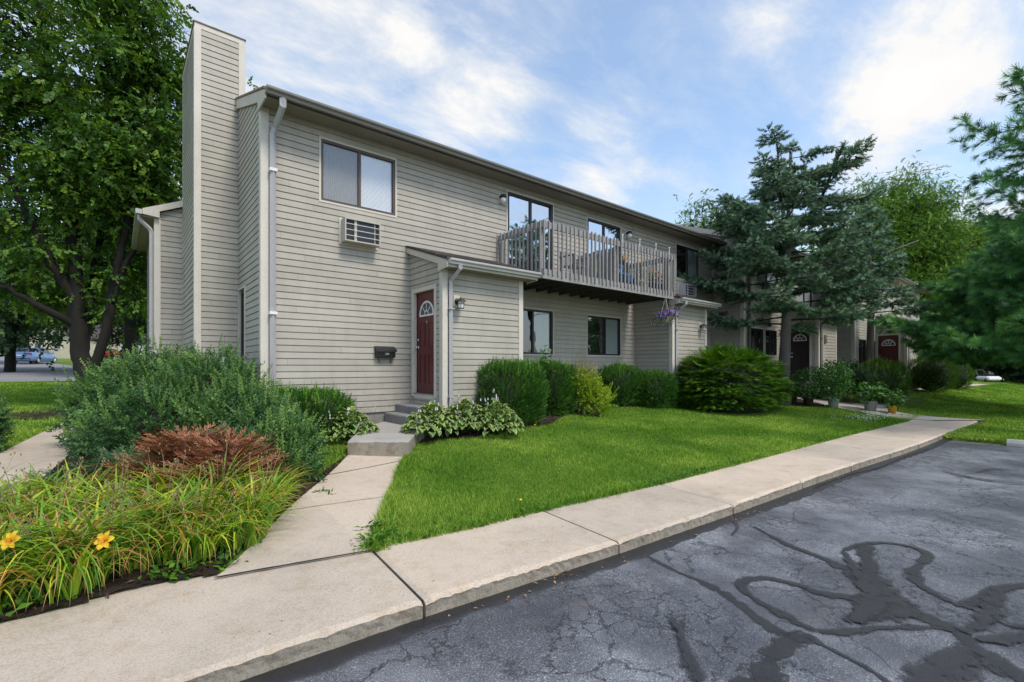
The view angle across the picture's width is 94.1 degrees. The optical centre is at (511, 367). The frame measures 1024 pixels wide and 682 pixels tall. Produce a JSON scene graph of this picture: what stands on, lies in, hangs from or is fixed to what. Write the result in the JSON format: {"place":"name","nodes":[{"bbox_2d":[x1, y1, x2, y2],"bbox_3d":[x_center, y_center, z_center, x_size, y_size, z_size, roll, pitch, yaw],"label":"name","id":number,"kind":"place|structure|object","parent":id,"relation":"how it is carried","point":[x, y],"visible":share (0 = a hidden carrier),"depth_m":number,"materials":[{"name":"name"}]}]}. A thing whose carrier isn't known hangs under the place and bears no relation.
{"place":"outdoors","nodes":[
{"label":"outdoors","id":0,"kind":"place"},
{"bbox_2d":[0,356,75,381],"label":"road","id":1,"kind":"structure","parent":0,"point":[27,371],"depth_m":29.47,"materials":[{"name":"grey asphalt"}]},
{"bbox_2d":[16,348,56,363],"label":"parked car","id":2,"kind":"object","parent":1,"relation":"on","point":[31,356],"visible":0.69,"depth_m":43.07,"materials":[{"name":"blue paint"}]},
{"bbox_2d":[0,380,100,452],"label":"grass","id":3,"kind":"structure","parent":0,"point":[24,393],"depth_m":14.60,"materials":[{"name":"green plant"}]},
{"bbox_2d":[0,420,977,681],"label":"sidewalk","id":4,"kind":"structure","parent":0,"point":[184,630],"depth_m":3.15,"materials":[{"name":"concrete"}]},
{"bbox_2d":[0,358,1023,622],"bbox_3d":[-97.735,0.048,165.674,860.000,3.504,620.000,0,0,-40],"label":"ground","id":5,"kind":"structure","parent":0,"point":[524,480],"depth_m":7.40,"materials":[{"name":"green plant"}]},
{"bbox_2d":[0,392,23,450],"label":"edge shrub","id":6,"kind":"object","parent":5,"relation":"on","point":[6,429],"visible":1,"depth_m":7.58,"materials":[{"name":"green plant"}]},
{"bbox_2d":[0,419,76,493],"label":"side walk","id":7,"kind":"structure","parent":5,"relation":"on","point":[43,450],"depth_m":7.25,"materials":[{"name":"concrete"}]},
{"bbox_2d":[8,408,74,418],"bbox_3d":[-11.395,1.166,12.670,3.000,0.153,2.640,0,0,-40],"label":"mulch ring","id":8,"kind":"object","parent":5,"relation":"on","point":[44,414],"visible":0.27,"depth_m":11.94,"materials":[{"name":"brown soil"}]},
{"bbox_2d":[0,205,145,371],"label":"broadleaf tree","id":9,"kind":"object","parent":5,"relation":"on","point":[10,326],"visible":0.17,"depth_m":29.59,"materials":[{"name":"green plant"}]},
{"bbox_2d":[27,323,119,358],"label":"house","id":10,"kind":"structure","parent":5,"relation":"on","point":[62,352],"depth_m":66.00,"materials":[{"name":"concrete"}]},
{"bbox_2d":[6,166,182,360],"bbox_3d":[-21.966,-6.081,26.966,10.223,13.578,10.381,0,0,-40],"label":"broadleaf tree","id":11,"kind":"object","parent":5,"relation":"on","point":[129,334],"visible":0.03,"depth_m":26.61,"materials":[{"name":"green plant"}]},
{"bbox_2d":[0,0,198,406],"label":"broadleaf tree","id":12,"kind":"object","parent":5,"relation":"on","point":[111,139],"visible":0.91,"depth_m":12.95,"materials":[{"name":"green plant"}]},
{"bbox_2d":[84,260,147,365],"bbox_3d":[-26.675,-4.130,36.168,12.250,10.758,11.616,0,0,-40],"label":"broadleaf tree","id":13,"kind":"object","parent":5,"relation":"on","point":[117,334],"visible":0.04,"depth_m":34.20,"materials":[{"name":"green plant"}]},
{"bbox_2d":[217,455,401,577],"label":"front walk","id":14,"kind":"structure","parent":5,"relation":"on","point":[329,529],"depth_m":4.39,"materials":[{"name":"concrete"}]},
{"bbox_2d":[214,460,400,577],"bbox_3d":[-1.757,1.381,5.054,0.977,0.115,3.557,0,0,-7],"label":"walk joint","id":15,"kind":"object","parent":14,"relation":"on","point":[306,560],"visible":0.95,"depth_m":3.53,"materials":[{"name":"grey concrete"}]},
{"bbox_2d":[350,518,401,550],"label":"corner weeds","id":16,"kind":"object","parent":5,"relation":"on","point":[373,537],"visible":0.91,"depth_m":3.97,"materials":[{"name":"green plant"}]},
{"bbox_2d":[348,421,428,456],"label":"entry slab","id":17,"kind":"structure","parent":5,"relation":"on","point":[391,439],"depth_m":7.05,"materials":[{"name":"grey concrete"}]},
{"bbox_2d":[384,412,437,424],"bbox_3d":[-1.961,1.002,9.258,0.565,0.195,1.190,0,0,-40],"label":"entry step","id":18,"kind":"object","parent":17,"relation":"on","point":[396,418],"visible":0.39,"depth_m":9.15,"materials":[{"name":"concrete"}]},
{"bbox_2d":[395,403,426,415],"bbox_3d":[-1.883,0.833,9.341,0.328,0.175,1.140,0,0,-40],"label":"entry step","id":19,"kind":"object","parent":18,"relation":"on","point":[408,408],"visible":0.62,"depth_m":9.33,"materials":[{"name":"concrete"}]},
{"bbox_2d":[363,451,417,551],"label":"edge grass","id":20,"kind":"structure","parent":5,"relation":"on","point":[404,465],"depth_m":4.98,"materials":[{"name":"green plant"}]},
{"bbox_2d":[0,404,786,620],"bbox_3d":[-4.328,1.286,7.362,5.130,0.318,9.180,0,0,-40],"label":"mulch bed","id":21,"kind":"object","parent":5,"relation":"on","point":[110,586],"visible":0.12,"depth_m":3.23,"materials":[{"name":"brown wood"}]},
{"bbox_2d":[0,531,39,549],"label":"daylily flower","id":22,"kind":"object","parent":21,"relation":"on","point":[9,538],"visible":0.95,"depth_m":2.80,"materials":[{"name":"yellow plant"}]},
{"bbox_2d":[0,586,60,616],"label":"bed weeds","id":23,"kind":"object","parent":21,"relation":"on","point":[22,599],"visible":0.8,"depth_m":2.81,"materials":[{"name":"green plant"}]},
{"bbox_2d":[0,510,91,613],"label":"daylily","id":24,"kind":"object","parent":21,"relation":"on","point":[5,592],"visible":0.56,"depth_m":2.82,"materials":[{"name":"green plant"}]},
{"bbox_2d":[0,473,102,533],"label":"daylily","id":25,"kind":"object","parent":21,"relation":"on","point":[51,509],"visible":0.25,"depth_m":3.79,"materials":[{"name":"green plant"}]},
{"bbox_2d":[0,462,107,512],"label":"daylily","id":26,"kind":"object","parent":21,"relation":"on","point":[48,479],"visible":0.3,"depth_m":4.45,"materials":[{"name":"green plant"}]},
{"bbox_2d":[0,490,117,585],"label":"daylily","id":27,"kind":"object","parent":21,"relation":"on","point":[3,533],"visible":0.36,"depth_m":3.09,"materials":[{"name":"green plant"}]},
{"bbox_2d":[3,447,147,507],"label":"daylily","id":28,"kind":"object","parent":21,"relation":"on","point":[38,484],"visible":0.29,"depth_m":4.55,"materials":[{"name":"green plant"}]},
{"bbox_2d":[0,456,153,531],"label":"daylily","id":29,"kind":"object","parent":21,"relation":"on","point":[47,507],"visible":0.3,"depth_m":3.83,"materials":[{"name":"green plant"}]},
{"bbox_2d":[0,486,163,598],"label":"daylily","id":30,"kind":"object","parent":21,"relation":"on","point":[54,557],"visible":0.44,"depth_m":3.06,"materials":[{"name":"green plant"}]},
{"bbox_2d":[0,498,170,611],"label":"daylily","id":31,"kind":"object","parent":21,"relation":"on","point":[69,590],"visible":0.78,"depth_m":2.92,"materials":[{"name":"green plant"}]},
{"bbox_2d":[30,450,175,515],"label":"daylily","id":32,"kind":"object","parent":21,"relation":"on","point":[121,482],"visible":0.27,"depth_m":4.20,"materials":[{"name":"green plant"}]},
{"bbox_2d":[0,469,207,589],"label":"daylily","id":33,"kind":"object","parent":21,"relation":"on","point":[107,509],"visible":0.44,"depth_m":3.26,"materials":[{"name":"green plant"}]},
{"bbox_2d":[93,531,157,563],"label":"daylily flower","id":34,"kind":"object","parent":21,"relation":"on","point":[104,540],"visible":1,"depth_m":2.89,"materials":[{"name":"yellow plant"}]},
{"bbox_2d":[42,490,213,572],"bbox_3d":[-2.697,1.152,3.449,1.035,0.576,1.158,0,0,-40],"label":"daylily","id":35,"kind":"object","parent":21,"relation":"on","point":[143,565],"visible":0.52,"depth_m":3.35,"materials":[{"name":"green plant"}]},
{"bbox_2d":[4,416,256,492],"bbox_3d":[-4.423,1.120,5.637,2.792,1.004,1.269,0,0,-11],"label":"juniper","id":36,"kind":"object","parent":21,"relation":"on","point":[91,468],"visible":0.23,"depth_m":5.60,"materials":[{"name":"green plant"}]},
{"bbox_2d":[37,458,238,560],"bbox_3d":[-2.791,1.084,3.715,1.326,0.695,1.302,0,0,-40],"label":"daylily","id":37,"kind":"object","parent":21,"relation":"on","point":[147,490],"visible":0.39,"depth_m":3.67,"materials":[{"name":"green plant"}]},
{"bbox_2d":[93,443,235,517],"bbox_3d":[-3.270,1.056,4.466,1.246,0.685,1.234,0,0,21],"label":"daylily","id":38,"kind":"object","parent":21,"relation":"on","point":[161,491],"visible":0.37,"depth_m":4.34,"materials":[{"name":"green plant"}]},
{"bbox_2d":[43,333,315,467],"bbox_3d":[-5.314,0.475,7.378,3.094,2.061,5.112,0,0,-40],"label":"shrub","id":39,"kind":"object","parent":21,"relation":"on","point":[129,398],"visible":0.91,"depth_m":6.82,"materials":[{"name":"green plant"}]},
{"bbox_2d":[102,465,283,536],"bbox_3d":[-2.576,1.119,3.972,1.224,0.615,1.313,0,0,-22],"label":"daylily","id":40,"kind":"object","parent":21,"relation":"on","point":[211,512],"visible":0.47,"depth_m":3.85,"materials":[{"name":"green plant"}]},
{"bbox_2d":[116,490,270,567],"bbox_3d":[-2.352,1.166,3.539,1.051,0.548,1.104,0,0,-40],"label":"daylily","id":41,"kind":"object","parent":21,"relation":"on","point":[196,540],"visible":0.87,"depth_m":3.46,"materials":[{"name":"green plant"}]},
{"bbox_2d":[138,540,248,582],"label":"bed weeds","id":42,"kind":"object","parent":21,"relation":"on","point":[151,574],"visible":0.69,"depth_m":3.32,"materials":[{"name":"green plant"}]},
{"bbox_2d":[100,421,291,498],"bbox_3d":[-3.300,1.012,5.025,1.651,0.853,2.177,0,0,-40],"label":"juniper","id":43,"kind":"object","parent":21,"relation":"on","point":[199,452],"visible":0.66,"depth_m":5.04,"materials":[{"name":"brown plant"}]},
{"bbox_2d":[137,440,286,502],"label":"daylily","id":44,"kind":"object","parent":21,"relation":"on","point":[233,475],"visible":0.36,"depth_m":4.51,"materials":[{"name":"green plant"}]},
{"bbox_2d":[162,479,314,554],"bbox_3d":[-2.201,1.163,3.856,1.055,0.541,1.006,0,0,-40],"label":"daylily","id":45,"kind":"object","parent":21,"relation":"on","point":[251,537],"visible":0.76,"depth_m":3.77,"materials":[{"name":"green plant"}]},
{"bbox_2d":[178,452,319,527],"bbox_3d":[-2.319,1.113,4.247,1.132,0.603,1.191,0,0,-2],"label":"daylily","id":46,"kind":"object","parent":21,"relation":"on","point":[262,495],"visible":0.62,"depth_m":4.18,"materials":[{"name":"green plant"}]},
{"bbox_2d":[223,448,318,508],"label":"daylily","id":47,"kind":"object","parent":21,"relation":"on","point":[275,477],"visible":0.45,"depth_m":4.79,"materials":[{"name":"green plant"}]},
{"bbox_2d":[238,403,330,484],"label":"shrub","id":48,"kind":"object","parent":21,"relation":"on","point":[298,441],"visible":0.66,"depth_m":5.70,"materials":[{"name":"green plant"}]},
{"bbox_2d":[256,379,356,437],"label":"yew bush","id":49,"kind":"object","parent":21,"relation":"on","point":[309,399],"visible":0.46,"depth_m":7.80,"materials":[{"name":"green plant"}]},
{"bbox_2d":[289,437,347,490],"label":"grass","id":50,"kind":"structure","parent":21,"relation":"on","point":[336,446],"depth_m":7.08,"materials":[{"name":"green plant"}]},
{"bbox_2d":[320,405,379,442],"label":"hosta","id":51,"kind":"object","parent":21,"relation":"on","point":[357,416],"visible":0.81,"depth_m":7.79,"materials":[{"name":"green plant"}]},
{"bbox_2d":[132,19,726,428],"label":"apartment building","id":52,"kind":"structure","parent":5,"relation":"on","point":[240,240],"depth_m":9.51,"materials":[{"name":"beige plastic"}]},
{"bbox_2d":[238,285,246,362],"bbox_3d":[-5.277,-0.800,9.394,0.110,1.520,0.650,0,0,-40],"label":"window","id":53,"kind":"structure","parent":52,"relation":"in","point":[241,290],"depth_m":9.58,"materials":[{"name":"glass"}]},
{"bbox_2d":[319,136,396,217],"bbox_3d":[-3.088,-3.632,9.397,1.539,1.199,0.490,0,0,-40],"label":"window","id":54,"kind":"structure","parent":52,"relation":"in","point":[350,176],"depth_m":9.31,"materials":[{"name":"clear glass"}]},
{"bbox_2d":[339,217,380,249],"bbox_3d":[-2.892,-2.556,9.112,0.752,0.488,0.260,0,0,-40],"label":"air conditioner","id":55,"kind":"object","parent":52,"relation":"attached to","point":[359,233],"visible":1,"depth_m":9.03,"materials":[{"name":"white paint"}]},
{"bbox_2d":[374,346,396,362],"bbox_3d":[-2.512,-0.253,9.478,0.427,0.331,0.147,0,0,-40],"label":"mailbox","id":56,"kind":"object","parent":52,"relation":"attached to","point":[385,351],"visible":1,"depth_m":9.44,"materials":[{"name":"black metal"}]},
{"bbox_2d":[411,284,436,399],"bbox_3d":[-1.710,-0.477,9.471,0.135,2.215,0.980,0,0,-40],"label":"door","id":57,"kind":"structure","parent":52,"relation":"in","point":[423,305],"depth_m":9.56,"materials":[{"name":"paint"}]},
{"bbox_2d":[506,189,553,269],"bbox_3d":[0.459,-3.186,12.063,1.601,2.211,0.090,0,0,-40],"label":"patio door","id":58,"kind":"structure","parent":52,"relation":"in","point":[521,209],"depth_m":11.99,"materials":[{"name":"clear glass"}]},
{"bbox_2d":[523,307,553,355],"bbox_3d":[0.465,-0.896,12.327,1.256,1.202,0.490,0,0,-40],"label":"window","id":59,"kind":"structure","parent":52,"relation":"in","point":[538,324],"depth_m":12.46,"materials":[{"name":"clear glass"}]},
{"bbox_2d":[496,219,674,304],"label":"balcony","id":60,"kind":"structure","parent":52,"relation":"attached to","point":[606,284],"depth_m":11.57,"materials":[{"name":"grey wood"}]},
{"bbox_2d":[586,216,620,277],"bbox_3d":[2.662,-3.152,13.880,1.549,2.145,0.090,0,0,-40],"label":"patio door","id":61,"kind":"structure","parent":52,"relation":"in","point":[593,225],"depth_m":13.83,"materials":[{"name":"clear glass"}]},
{"bbox_2d":[586,314,620,356],"bbox_3d":[2.535,-0.897,14.034,1.549,1.183,0.490,0,0,-40],"label":"window","id":62,"kind":"structure","parent":52,"relation":"in","point":[603,333],"depth_m":14.22,"materials":[{"name":"clear glass"}]},
{"bbox_2d":[643,299,681,327],"bbox_3d":[4.368,-1.536,13.205,1.298,0.931,1.062,0,0,-40],"label":"hanging basket","id":63,"kind":"object","parent":52,"relation":"hanging from","point":[665,317],"visible":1,"depth_m":13.05,"materials":[{"name":"purple plastic"}]},
{"bbox_2d":[677,284,695,296],"bbox_3d":[6.032,-2.630,16.445,0.780,0.440,0.300,0,0,-40],"label":"air conditioner","id":64,"kind":"object","parent":52,"relation":"attached to","point":[689,290],"visible":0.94,"depth_m":16.29,"materials":[{"name":"white paint"}]},
{"bbox_2d":[675,243,699,281],"bbox_3d":[6.015,-3.626,16.904,1.546,1.211,0.490,0,0,-40],"label":"window","id":65,"kind":"structure","parent":52,"relation":"in","point":[687,261],"depth_m":17.16,"materials":[{"name":"black glass"}]},
{"bbox_2d":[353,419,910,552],"bbox_3d":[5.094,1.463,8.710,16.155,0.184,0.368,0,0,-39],"label":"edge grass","id":66,"kind":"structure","parent":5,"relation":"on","point":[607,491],"depth_m":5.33,"materials":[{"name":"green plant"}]},
{"bbox_2d":[421,398,915,441],"bbox_3d":[5.223,1.272,12.339,17.100,0.548,5.670,0,0,-40],"label":"mulch bed","id":67,"kind":"object","parent":5,"relation":"on","point":[551,419],"visible":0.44,"depth_m":8.99,"materials":[{"name":"brown soil"}]},
{"bbox_2d":[400,397,464,438],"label":"hosta","id":68,"kind":"object","parent":67,"relation":"on","point":[433,411],"visible":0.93,"depth_m":7.89,"materials":[{"name":"green plant"}]},
{"bbox_2d":[435,390,492,436],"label":"hosta","id":69,"kind":"object","parent":67,"relation":"on","point":[465,408],"visible":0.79,"depth_m":8.17,"materials":[{"name":"green plant"}]},
{"bbox_2d":[468,387,524,436],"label":"hosta","id":70,"kind":"object","parent":67,"relation":"on","point":[500,413],"visible":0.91,"depth_m":8.16,"materials":[{"name":"green plant"}]},
{"bbox_2d":[475,354,551,426],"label":"yew bush","id":71,"kind":"object","parent":67,"relation":"on","point":[516,390],"visible":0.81,"depth_m":9.17,"materials":[{"name":"green plant"}]},
{"bbox_2d":[531,357,581,416],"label":"yew bush","id":72,"kind":"object","parent":67,"relation":"on","point":[558,398],"visible":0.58,"depth_m":10.67,"materials":[{"name":"green plant"}]},
{"bbox_2d":[563,355,618,416],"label":"golden shrub","id":73,"kind":"object","parent":67,"relation":"on","point":[593,392],"visible":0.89,"depth_m":10.95,"materials":[{"name":"yellow plant"}]},
{"bbox_2d":[595,360,645,405],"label":"yew bush","id":74,"kind":"object","parent":67,"relation":"on","point":[627,390],"visible":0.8,"depth_m":13.01,"materials":[{"name":"green plant"}]},
{"bbox_2d":[634,367,680,408],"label":"yew bush","id":75,"kind":"object","parent":67,"relation":"on","point":[657,392],"visible":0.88,"depth_m":12.99,"materials":[{"name":"green plant"}]},
{"bbox_2d":[670,340,799,413],"bbox_3d":[6.496,0.432,14.024,4.649,2.464,2.968,0,0,-40],"label":"spreading yew","id":76,"kind":"object","parent":67,"relation":"on","point":[738,381],"visible":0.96,"depth_m":12.94,"materials":[{"name":"green plant"}]},
{"bbox_2d":[677,122,893,404],"bbox_3d":[8.996,-3.110,16.238,6.830,8.978,6.299,0,0,-40],"label":"blue spruce","id":77,"kind":"object","parent":67,"relation":"on","point":[785,187],"visible":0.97,"depth_m":14.98,"materials":[{"name":"green plant"}]},
{"bbox_2d":[791,366,827,405],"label":"potted plant","id":78,"kind":"object","parent":67,"relation":"on","point":[806,399],"visible":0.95,"depth_m":15.90,"materials":[{"name":"green plant"}]},
{"bbox_2d":[813,359,855,407],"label":"potted plant","id":79,"kind":"object","parent":67,"relation":"on","point":[840,383],"visible":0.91,"depth_m":15.74,"materials":[{"name":"green plant"}]},
{"bbox_2d":[673,188,750,231],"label":"broadleaf tree","id":80,"kind":"object","parent":5,"relation":"on","point":[696,216],"visible":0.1,"depth_m":32.89,"materials":[{"name":"green plant"}]},
{"bbox_2d":[679,225,933,398],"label":"apartment building","id":81,"kind":"structure","parent":5,"relation":"on","point":[846,343],"depth_m":18.65,"materials":[{"name":"beige wood"}]},
{"bbox_2d":[751,327,763,355],"bbox_3d":[8.841,-0.926,17.692,1.172,1.046,0.490,0,0,-40],"label":"window","id":82,"kind":"structure","parent":81,"relation":"in","point":[757,334],"depth_m":17.95,"materials":[{"name":"black glass"}]},
{"bbox_2d":[764,329,776,355],"bbox_3d":[9.784,-0.932,18.470,1.108,1.034,0.490,0,0,-40],"label":"window","id":83,"kind":"structure","parent":81,"relation":"in","point":[770,338],"depth_m":18.61,"materials":[{"name":"black glass"}]},
{"bbox_2d":[790,326,811,382],"bbox_3d":[11.190,-0.477,18.547,0.135,2.215,0.870,0,0,-40],"label":"door","id":84,"kind":"structure","parent":81,"relation":"in","point":[801,346],"depth_m":18.55,"materials":[{"name":"paint"}]},
{"bbox_2d":[876,333,900,374],"bbox_3d":[17.895,-0.477,22.676,0.135,2.215,0.950,0,0,-40],"label":"door","id":85,"kind":"structure","parent":81,"relation":"in","point":[887,347],"depth_m":22.66,"materials":[{"name":"paint"}]},
{"bbox_2d":[827,357,885,403],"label":"dark shrub","id":86,"kind":"object","parent":5,"relation":"on","point":[861,375],"visible":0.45,"depth_m":17.02,"materials":[{"name":"green plant"}]},
{"bbox_2d":[814,202,934,366],"bbox_3d":[15.001,-2.838,19.999,3.960,8.261,3.620,0,0,25],"label":"blue spruce","id":87,"kind":"object","parent":5,"relation":"on","point":[883,262],"visible":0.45,"depth_m":19.40,"materials":[{"name":"green plant"}]},
{"bbox_2d":[852,356,913,403],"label":"yew bush","id":88,"kind":"object","parent":5,"relation":"on","point":[893,379],"visible":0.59,"depth_m":17.07,"materials":[{"name":"green plant"}]},
{"bbox_2d":[797,397,985,421],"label":"entrance walk","id":89,"kind":"structure","parent":5,"relation":"on","point":[851,406],"depth_m":15.51,"materials":[{"name":"grey concrete"}]},
{"bbox_2d":[851,380,887,410],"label":"potted plant","id":90,"kind":"object","parent":89,"relation":"on","point":[872,394],"visible":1,"depth_m":15.62,"materials":[{"name":"green plant"}]},
{"bbox_2d":[881,386,907,412],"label":"potted plant","id":91,"kind":"object","parent":89,"relation":"on","point":[891,407],"visible":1,"depth_m":15.34,"materials":[{"name":"green plant"}]},
{"bbox_2d":[813,150,994,319],"bbox_3d":[33.392,-8.479,42.192,13.349,18.762,13.406,0,0,-40],"label":"broadleaf tree","id":92,"kind":"object","parent":5,"relation":"on","point":[918,215],"visible":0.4,"depth_m":39.08,"materials":[{"name":"green plant"}]},
{"bbox_2d":[905,356,960,392],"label":"yew bush","id":93,"kind":"object","parent":5,"relation":"on","point":[928,376],"visible":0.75,"depth_m":21.50,"materials":[{"name":"green plant"}]},
{"bbox_2d":[867,233,1023,368],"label":"pine tree","id":94,"kind":"object","parent":5,"relation":"on","point":[957,286],"visible":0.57,"depth_m":17.47,"materials":[{"name":"green plant"}]},
{"bbox_2d":[944,361,975,390],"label":"yew bush","id":95,"kind":"object","parent":5,"relation":"on","point":[963,379],"visible":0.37,"depth_m":24.03,"materials":[{"name":"green plant"}]},
{"bbox_2d":[916,207,1007,318],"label":"broadleaf tree","id":96,"kind":"object","parent":5,"relation":"on","point":[978,245],"visible":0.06,"depth_m":42.82,"materials":[{"name":"green plant"}]},
{"bbox_2d":[921,208,1023,356],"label":"pine tree","id":97,"kind":"object","parent":5,"relation":"on","point":[1009,327],"visible":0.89,"depth_m":15.06,"materials":[{"name":"green plant"}]},
{"bbox_2d":[947,62,1023,236],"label":"pine tree","id":98,"kind":"object","parent":5,"relation":"on","point":[1009,222],"visible":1,"depth_m":10.62,"materials":[{"name":"green plant"}]},
{"bbox_2d":[950,310,1023,382],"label":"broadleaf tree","id":99,"kind":"object","parent":5,"relation":"on","point":[1014,374],"visible":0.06,"depth_m":39.31,"materials":[{"name":"green plant"}]},
{"bbox_2d":[0,0,1023,340],"label":"sky","id":100,"kind":"structure","parent":0,"point":[635,105],"materials":[{"name":"blue"}]},
{"bbox_2d":[295,440,1023,681],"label":"parking lot","id":101,"kind":"structure","parent":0,"point":[613,625],"depth_m":3.27,"materials":[{"name":"grey asphalt"}]},
{"bbox_2d":[185,421,978,681],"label":"kerb","id":102,"kind":"structure","parent":101,"relation":"on","point":[272,661],"depth_m":3.20,"materials":[{"name":"concrete"}]},
{"bbox_2d":[239,439,950,681],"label":"kerb sealer strip","id":103,"kind":"object","parent":101,"relation":"on","point":[320,663],"visible":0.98,"depth_m":3.28,"materials":[{"name":"black asphalt"}]},
{"bbox_2d":[646,448,1023,681],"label":"tar crack filler","id":104,"kind":"object","parent":101,"relation":"on","point":[879,602],"visible":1,"depth_m":2.98,"materials":[{"name":"black asphalt"}]},
{"bbox_2d":[898,381,1023,439],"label":"grass","id":105,"kind":"structure","parent":0,"point":[969,413],"depth_m":16.63,"materials":[{"name":"green plant"}]},
{"bbox_2d":[903,384,1023,398],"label":"grass","id":106,"kind":"structure","parent":0,"point":[927,394],"depth_m":24.99,"materials":[{"name":"green plant"}]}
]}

